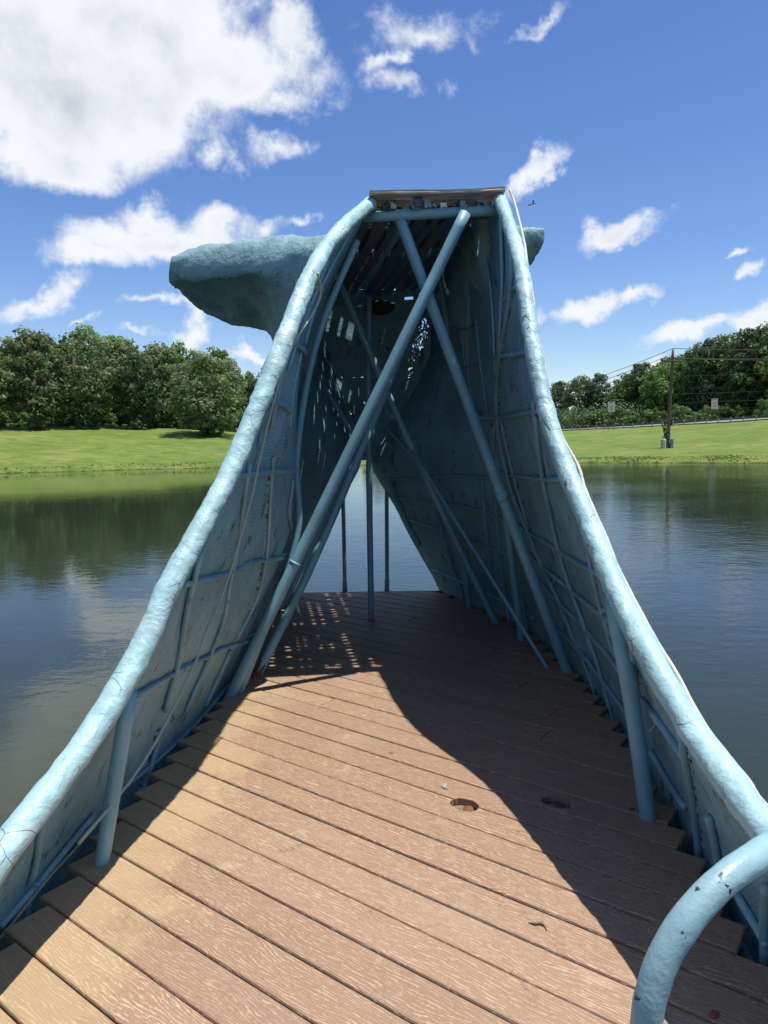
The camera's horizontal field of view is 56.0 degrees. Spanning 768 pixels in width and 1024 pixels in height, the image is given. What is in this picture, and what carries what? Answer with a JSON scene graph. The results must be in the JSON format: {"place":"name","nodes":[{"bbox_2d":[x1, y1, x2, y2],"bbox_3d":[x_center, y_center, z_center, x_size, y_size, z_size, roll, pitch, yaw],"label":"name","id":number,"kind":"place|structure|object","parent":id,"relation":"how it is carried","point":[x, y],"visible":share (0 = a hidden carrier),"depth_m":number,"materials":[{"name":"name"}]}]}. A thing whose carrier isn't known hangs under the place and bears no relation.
{"place":"outdoors","nodes":[
{"label":"outdoors","id":0,"kind":"place"},
{"bbox_2d":[0,463,767,826],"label":"pond water","id":1,"kind":"structure","parent":0,"point":[84,557],"depth_m":12.67,"materials":[{"name":"blue liquid"}]},
{"bbox_2d":[0,590,767,1023],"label":"timber deck","id":2,"kind":"structure","parent":1,"relation":"in","point":[300,836],"depth_m":2.54,"materials":[{"name":"brown wood"}]},
{"bbox_2d":[0,187,767,966],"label":"whale tail tunnel","id":3,"kind":"structure","parent":2,"relation":"on","point":[456,441],"depth_m":4.18,"materials":[{"name":"paint"}]},
{"bbox_2d":[0,272,321,939],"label":"pipe","id":4,"kind":"object","parent":3,"relation":"hanging from","point":[86,834],"visible":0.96,"depth_m":2.97,"materials":[{"name":"blue metal"}]},
{"bbox_2d":[364,299,394,314],"bbox_3d":[-0.040,-1.812,6.394,0.284,0.143,0.203,-1,6,0],"label":"insect nest","id":5,"kind":"object","parent":3,"relation":"hanging from","point":[381,307],"visible":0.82,"depth_m":6.33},
{"bbox_2d":[508,188,767,805],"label":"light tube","id":6,"kind":"object","parent":3,"relation":"attached to","point":[675,671],"visible":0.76,"depth_m":2.62,"materials":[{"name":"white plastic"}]},
{"bbox_2d":[529,921,546,930],"bbox_3d":[0.474,1.259,2.208,0.062,0.012,0.021,4,8,38],"label":"dry twig","id":7,"kind":"object","parent":2,"relation":"on","point":[541,922],"visible":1,"depth_m":2.21,"materials":[{"name":"beige wood"}]},
{"bbox_2d":[630,829,767,1023],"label":"curved handrail","id":8,"kind":"object","parent":2,"relation":"on","point":[708,895],"visible":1,"depth_m":0.87,"materials":[{"name":"blue paint"}]},
{"bbox_2d":[709,1010,718,1017],"bbox_3d":[0.850,1.292,1.859,0.034,0.004,0.018,-5,7,-34],"label":"fallen leaf","id":9,"kind":"object","parent":2,"relation":"on","point":[713,1013],"visible":1,"depth_m":1.86,"materials":[{"name":"red plant"}]},
{"bbox_2d":[0,420,767,473],"bbox_3d":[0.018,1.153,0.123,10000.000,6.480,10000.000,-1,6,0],"label":"ground","id":10,"kind":"structure","parent":0,"point":[24,448],"depth_m":66.24,"materials":[{"name":"green plant"}]},
{"bbox_2d":[0,406,11,425],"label":"bush","id":11,"kind":"object","parent":10,"relation":"on","point":[2,424],"visible":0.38,"depth_m":80.28,"materials":[{"name":"green plant"}]},
{"bbox_2d":[0,337,24,413],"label":"oak tree","id":12,"kind":"object","parent":10,"relation":"on","point":[7,375],"visible":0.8,"depth_m":74.59,"materials":[{"name":"green plant"}]},
{"bbox_2d":[0,411,27,426],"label":"bush","id":13,"kind":"object","parent":10,"relation":"on","point":[5,417],"visible":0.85,"depth_m":80.19,"materials":[{"name":"green plant"}]},
{"bbox_2d":[2,354,42,419],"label":"woodland tree","id":14,"kind":"object","parent":10,"relation":"on","point":[24,398],"visible":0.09,"depth_m":83.37,"materials":[{"name":"green plant"}]},
{"bbox_2d":[0,325,67,428],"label":"oak tree","id":15,"kind":"object","parent":10,"relation":"on","point":[39,392],"visible":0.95,"depth_m":75.26,"materials":[{"name":"green plant"}]},
{"bbox_2d":[23,415,49,430],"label":"bush","id":16,"kind":"object","parent":10,"relation":"on","point":[30,425],"visible":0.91,"depth_m":75.81,"materials":[{"name":"green plant"}]},
{"bbox_2d":[23,410,49,425],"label":"bush","id":17,"kind":"object","parent":10,"relation":"on","point":[28,416],"visible":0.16,"depth_m":81.25,"materials":[{"name":"green plant"}]},
{"bbox_2d":[32,345,70,418],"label":"woodland tree","id":18,"kind":"object","parent":10,"relation":"on","point":[48,358],"visible":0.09,"depth_m":85.12,"materials":[{"name":"green plant"}]},
{"bbox_2d":[32,329,76,374],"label":"woodland tree","id":19,"kind":"object","parent":10,"relation":"on","point":[61,342],"visible":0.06,"depth_m":95.81,"materials":[{"name":"green plant"}]},
{"bbox_2d":[47,350,66,377],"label":"woodland tree","id":20,"kind":"object","parent":10,"relation":"on","point":[64,354],"visible":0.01,"depth_m":91.85,"materials":[{"name":"green plant"}]},
{"bbox_2d":[43,405,74,426],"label":"bush","id":21,"kind":"object","parent":10,"relation":"on","point":[62,422],"visible":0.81,"depth_m":82.08,"materials":[{"name":"green plant"}]},
{"bbox_2d":[67,414,85,425],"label":"bush","id":22,"kind":"object","parent":10,"relation":"on","point":[73,419],"visible":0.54,"depth_m":82.88,"materials":[{"name":"green plant"}]},
{"bbox_2d":[64,346,107,402],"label":"woodland tree","id":23,"kind":"object","parent":10,"relation":"on","point":[74,354],"visible":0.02,"depth_m":91.71,"materials":[{"name":"green plant"}]},
{"bbox_2d":[67,351,107,416],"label":"woodland tree","id":24,"kind":"object","parent":10,"relation":"on","point":[83,355],"visible":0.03,"depth_m":86.80,"materials":[{"name":"green plant"}]},
{"bbox_2d":[48,330,128,426],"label":"oak tree","id":25,"kind":"object","parent":10,"relation":"on","point":[81,373],"visible":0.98,"depth_m":78.52,"materials":[{"name":"green plant"}]},
{"bbox_2d":[75,414,101,429],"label":"bush","id":26,"kind":"object","parent":10,"relation":"on","point":[90,422],"visible":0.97,"depth_m":78.31,"materials":[{"name":"green plant"}]},
{"bbox_2d":[68,323,109,354],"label":"woodland tree","id":27,"kind":"object","parent":10,"relation":"on","point":[90,330],"visible":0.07,"depth_m":96.09,"materials":[{"name":"green plant"}]},
{"bbox_2d":[82,404,116,425],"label":"bush","id":28,"kind":"object","parent":10,"relation":"on","point":[100,416],"visible":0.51,"depth_m":84.62,"materials":[{"name":"green plant"}]},
{"bbox_2d":[94,337,138,388],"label":"woodland tree","id":29,"kind":"object","parent":10,"relation":"on","point":[120,346],"visible":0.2,"depth_m":90.93,"materials":[{"name":"green plant"}]},
{"bbox_2d":[107,334,128,355],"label":"woodland tree","id":30,"kind":"object","parent":10,"relation":"on","point":[113,338],"visible":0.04,"depth_m":98.72,"materials":[{"name":"green plant"}]},
{"bbox_2d":[0,398,241,431],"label":"wood understorey","id":31,"kind":"object","parent":10,"relation":"on","point":[103,422],"visible":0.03,"depth_m":87.36,"materials":[{"name":"green plant"}]},
{"bbox_2d":[105,352,143,415],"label":"woodland tree","id":32,"kind":"object","parent":10,"relation":"on","point":[120,362],"visible":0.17,"depth_m":87.59,"materials":[{"name":"green plant"}]},
{"bbox_2d":[112,413,136,426],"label":"bush","id":33,"kind":"object","parent":10,"relation":"on","point":[118,418],"visible":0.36,"depth_m":87.00,"materials":[{"name":"green plant"}]},
{"bbox_2d":[110,352,169,427],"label":"oak tree","id":34,"kind":"object","parent":10,"relation":"on","point":[145,406],"visible":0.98,"depth_m":79.41,"materials":[{"name":"green plant"}]},
{"bbox_2d":[129,415,152,429],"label":"bush","id":35,"kind":"object","parent":10,"relation":"on","point":[138,424],"visible":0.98,"depth_m":79.15,"materials":[{"name":"green plant"}]},
{"bbox_2d":[127,413,158,427],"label":"bush","id":36,"kind":"object","parent":10,"relation":"on","point":[153,422],"visible":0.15,"depth_m":88.31,"materials":[{"name":"green plant"}]},
{"bbox_2d":[123,341,175,412],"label":"woodland tree","id":37,"kind":"object","parent":10,"relation":"on","point":[137,352],"visible":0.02,"depth_m":91.76,"materials":[{"name":"green plant"}]},
{"bbox_2d":[129,342,190,422],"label":"woodland tree","id":38,"kind":"object","parent":10,"relation":"on","point":[161,355],"visible":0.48,"depth_m":86.60,"materials":[{"name":"green plant"}]},
{"bbox_2d":[156,412,178,428],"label":"bush","id":39,"kind":"object","parent":10,"relation":"on","point":[167,419],"visible":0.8,"depth_m":86.45,"materials":[{"name":"green plant"}]},
{"bbox_2d":[159,340,202,403],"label":"woodland tree","id":40,"kind":"object","parent":10,"relation":"on","point":[179,348],"visible":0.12,"depth_m":93.99,"materials":[{"name":"green plant"}]},
{"bbox_2d":[173,413,192,429],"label":"bush","id":41,"kind":"object","parent":10,"relation":"on","point":[177,419],"visible":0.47,"depth_m":86.80,"materials":[{"name":"green plant"}]},
{"bbox_2d":[165,351,246,433],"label":"oak tree","id":42,"kind":"object","parent":10,"relation":"on","point":[211,408],"visible":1,"depth_m":73.46,"materials":[{"name":"green plant"}]},
{"bbox_2d":[197,422,225,437],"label":"bush","id":43,"kind":"object","parent":10,"relation":"on","point":[210,432],"visible":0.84,"depth_m":73.94,"materials":[{"name":"green plant"}]},
{"bbox_2d":[196,352,226,402],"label":"woodland tree","id":44,"kind":"object","parent":10,"relation":"on","point":[202,374],"visible":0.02,"depth_m":94.45,"materials":[{"name":"green plant"}]},
{"bbox_2d":[193,345,240,381],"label":"woodland tree","id":45,"kind":"object","parent":10,"relation":"on","point":[222,354],"visible":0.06,"depth_m":104.66,"materials":[{"name":"green plant"}]},
{"bbox_2d":[209,422,230,431],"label":"bush","id":46,"kind":"object","parent":10,"relation":"on","point":[218,427],"visible":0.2,"depth_m":84.75,"materials":[{"name":"green plant"}]},
{"bbox_2d":[204,359,248,424],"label":"woodland tree","id":47,"kind":"object","parent":10,"relation":"on","point":[232,368],"visible":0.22,"depth_m":90.44,"materials":[{"name":"green plant"}]},
{"bbox_2d":[221,409,243,431],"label":"bush","id":48,"kind":"object","parent":10,"relation":"on","point":[234,428],"visible":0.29,"depth_m":84.30,"materials":[{"name":"green plant"}]},
{"bbox_2d":[234,374,257,410],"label":"woodland tree","id":49,"kind":"object","parent":10,"relation":"on","point":[252,382],"visible":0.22,"depth_m":92.76,"materials":[{"name":"green plant"}]},
{"bbox_2d":[239,371,254,396],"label":"woodland tree","id":50,"kind":"object","parent":10,"relation":"on","point":[247,373],"visible":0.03,"depth_m":104.24,"materials":[{"name":"green plant"}]},
{"bbox_2d":[0,454,767,472],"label":"shore grass","id":51,"kind":"structure","parent":10,"relation":"on","point":[716,457],"depth_m":55.22,"materials":[{"name":"green plant"}]},
{"bbox_2d":[550,380,569,412],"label":"roadside tree","id":52,"kind":"object","parent":10,"relation":"on","point":[559,385],"visible":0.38,"depth_m":164.10,"materials":[{"name":"green plant"}]},
{"bbox_2d":[562,375,600,418],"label":"roadside tree","id":53,"kind":"object","parent":10,"relation":"on","point":[571,402],"visible":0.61,"depth_m":157.17,"materials":[{"name":"green plant"}]},
{"bbox_2d":[572,416,593,429],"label":"shrub","id":54,"kind":"object","parent":10,"relation":"on","point":[582,420],"visible":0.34,"depth_m":143.62,"materials":[{"name":"green plant"}]},
{"bbox_2d":[582,409,607,428],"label":"shrub","id":55,"kind":"object","parent":10,"relation":"on","point":[597,416],"visible":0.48,"depth_m":140.70,"materials":[{"name":"green plant"}]},
{"bbox_2d":[583,373,611,411],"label":"roadside tree","id":56,"kind":"object","parent":10,"relation":"on","point":[599,400],"visible":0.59,"depth_m":154.32,"materials":[{"name":"green plant"}]},
{"bbox_2d":[601,418,615,428],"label":"shrub","id":57,"kind":"object","parent":10,"relation":"on","point":[605,421],"visible":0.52,"depth_m":132.60,"materials":[{"name":"green plant"}]},
{"bbox_2d":[608,402,614,425],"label":"road sign","id":58,"kind":"object","parent":10,"relation":"on","point":[611,406],"visible":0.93,"depth_m":110.60,"materials":[{"name":"grey metal"}]},
{"bbox_2d":[606,405,635,427],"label":"shrub","id":59,"kind":"object","parent":10,"relation":"on","point":[618,419],"visible":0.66,"depth_m":132.75,"materials":[{"name":"green plant"}]},
{"bbox_2d":[603,373,641,417],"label":"roadside tree","id":60,"kind":"object","parent":10,"relation":"on","point":[619,395],"visible":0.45,"depth_m":147.30,"materials":[{"name":"green plant"}]},
{"bbox_2d":[622,412,642,427],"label":"shrub","id":61,"kind":"object","parent":10,"relation":"on","point":[636,416],"visible":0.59,"depth_m":130.57,"materials":[{"name":"green plant"}]},
{"bbox_2d":[625,362,654,410],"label":"roadside tree","id":62,"kind":"object","parent":10,"relation":"on","point":[634,371],"visible":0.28,"depth_m":144.50,"materials":[{"name":"green plant"}]},
{"bbox_2d":[637,407,663,425],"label":"shrub","id":63,"kind":"object","parent":10,"relation":"on","point":[652,414],"visible":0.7,"depth_m":129.19,"materials":[{"name":"green plant"}]},
{"bbox_2d":[637,359,681,418],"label":"roadside tree","id":64,"kind":"object","parent":10,"relation":"on","point":[653,396],"visible":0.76,"depth_m":137.02,"materials":[{"name":"green plant"}]},
{"bbox_2d":[556,399,764,430],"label":"roadside understorey","id":65,"kind":"object","parent":10,"relation":"on","point":[574,415],"visible":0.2,"depth_m":140.93,"materials":[{"name":"green plant"}]},
{"bbox_2d":[654,410,672,421],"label":"shrub","id":66,"kind":"object","parent":10,"relation":"on","point":[663,414],"visible":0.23,"depth_m":132.35,"materials":[{"name":"green plant"}]},
{"bbox_2d":[662,439,665,448],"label":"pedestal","id":67,"kind":"object","parent":10,"relation":"on","point":[663,443],"visible":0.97,"depth_m":65.38,"materials":[{"name":"grey metal"}]},
{"bbox_2d":[561,415,767,430],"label":"guardrail","id":68,"kind":"object","parent":10,"relation":"on","point":[683,421],"visible":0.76,"depth_m":114.94,"materials":[{"name":"metal"}]},
{"bbox_2d":[658,354,683,404],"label":"roadside tree","id":69,"kind":"object","parent":10,"relation":"on","point":[669,366],"visible":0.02,"depth_m":144.00,"materials":[{"name":"green plant"}]},
{"bbox_2d":[670,439,673,447],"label":"cable pedestal","id":70,"kind":"object","parent":10,"relation":"on","point":[671,443],"visible":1,"depth_m":65.44,"materials":[{"name":"metal"}]},
{"bbox_2d":[661,350,684,446],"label":"utility pole","id":71,"kind":"object","parent":10,"relation":"on","point":[672,360],"visible":0.97,"depth_m":65.27,"materials":[{"name":"brown wood"}]},
{"bbox_2d":[551,359,659,395],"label":"overhead wire","id":72,"kind":"object","parent":71,"relation":"attached to","point":[611,377],"visible":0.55,"depth_m":79.40,"materials":[{"name":"metal"}]},
{"bbox_2d":[552,361,666,398],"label":"overhead wire","id":73,"kind":"object","parent":71,"relation":"attached to","point":[616,380],"visible":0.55,"depth_m":78.36,"materials":[{"name":"metal"}]},
{"bbox_2d":[552,348,672,389],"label":"overhead wire","id":74,"kind":"object","parent":71,"relation":"attached to","point":[617,370],"visible":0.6,"depth_m":79.25,"materials":[{"name":"metal"}]},
{"bbox_2d":[555,359,682,399],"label":"overhead wire","id":75,"kind":"object","parent":71,"relation":"attached to","point":[619,382],"visible":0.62,"depth_m":79.52,"materials":[{"name":"metal"}]},
{"bbox_2d":[659,416,670,447],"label":"climbing vine","id":76,"kind":"object","parent":71,"relation":"attached to","point":[664,430],"visible":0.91,"depth_m":65.60,"materials":[{"name":"green plant"}]},
{"bbox_2d":[673,348,731,349],"bbox_3d":[43.881,-15.160,62.870,36.014,1.639,0.053,0,6,7],"label":"overhead wire","id":77,"kind":"object","parent":71,"relation":"attached to","point":[705,349],"visible":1,"depth_m":64.60,"materials":[{"name":"metal"}]},
{"bbox_2d":[663,358,767,358],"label":"overhead wire","id":78,"kind":"object","parent":71,"relation":"attached to","point":[683,358],"visible":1,"depth_m":64.66,"materials":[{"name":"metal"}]},
{"bbox_2d":[665,403,697,424],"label":"shrub","id":79,"kind":"object","parent":10,"relation":"on","point":[678,412],"visible":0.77,"depth_m":120.42,"materials":[{"name":"green plant"}]},
{"bbox_2d":[665,346,713,414],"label":"roadside tree","id":80,"kind":"object","parent":10,"relation":"on","point":[678,366],"visible":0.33,"depth_m":135.42,"materials":[{"name":"green plant"}]},
{"bbox_2d":[689,410,706,423],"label":"shrub","id":81,"kind":"object","parent":10,"relation":"on","point":[700,414],"visible":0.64,"depth_m":120.49,"materials":[{"name":"green plant"}]},
{"bbox_2d":[677,337,731,414],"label":"roadside tree","id":82,"kind":"object","parent":10,"relation":"on","point":[695,361],"visible":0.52,"depth_m":130.42,"materials":[{"name":"green plant"}]},
{"bbox_2d":[698,404,720,418],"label":"shrub","id":83,"kind":"object","parent":10,"relation":"on","point":[706,409],"visible":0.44,"depth_m":121.77,"materials":[{"name":"green plant"}]},
{"bbox_2d":[711,398,717,418],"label":"road sign","id":84,"kind":"object","parent":10,"relation":"on","point":[714,403],"visible":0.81,"depth_m":115.39,"materials":[{"name":"white metal"}]},
{"bbox_2d":[707,402,732,421],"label":"shrub","id":85,"kind":"object","parent":10,"relation":"on","point":[725,408],"visible":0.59,"depth_m":121.15,"materials":[{"name":"green plant"}]},
{"bbox_2d":[691,331,756,413],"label":"roadside tree","id":86,"kind":"object","parent":10,"relation":"on","point":[710,373],"visible":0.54,"depth_m":127.49,"materials":[{"name":"green plant"}]},
{"bbox_2d":[727,405,749,420],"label":"shrub","id":87,"kind":"object","parent":10,"relation":"on","point":[733,412],"visible":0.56,"depth_m":119.97,"materials":[{"name":"green plant"}]},
{"bbox_2d":[717,327,767,413],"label":"roadside tree","id":88,"kind":"object","parent":10,"relation":"on","point":[741,396],"visible":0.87,"depth_m":122.02,"materials":[{"name":"green plant"}]},
{"bbox_2d":[739,321,767,419],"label":"roadside tree","id":89,"kind":"object","parent":10,"relation":"on","point":[763,334],"visible":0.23,"depth_m":121.66,"materials":[{"name":"green plant"}]},
{"bbox_2d":[743,407,765,420],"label":"shrub","id":90,"kind":"object","parent":10,"relation":"on","point":[753,410],"visible":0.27,"depth_m":119.45,"materials":[{"name":"green plant"}]},
{"bbox_2d":[746,335,767,399],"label":"roadside tree","id":91,"kind":"object","parent":10,"relation":"on","point":[761,369],"visible":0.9,"depth_m":119.24,"materials":[{"name":"green plant"}]},
{"bbox_2d":[752,399,767,419],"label":"shrub","id":92,"kind":"object","parent":10,"relation":"on","point":[761,407],"visible":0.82,"depth_m":113.82,"materials":[{"name":"green plant"}]},
{"bbox_2d":[0,0,767,409],"label":"sky","id":93,"kind":"structure","parent":0,"point":[136,135],"materials":[{"name":"blue"}]},
{"bbox_2d":[561,418,767,429],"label":"road","id":94,"kind":"structure","parent":0,"point":[679,423],"depth_m":116.91,"materials":[{"name":"grey asphalt"}]}
]}

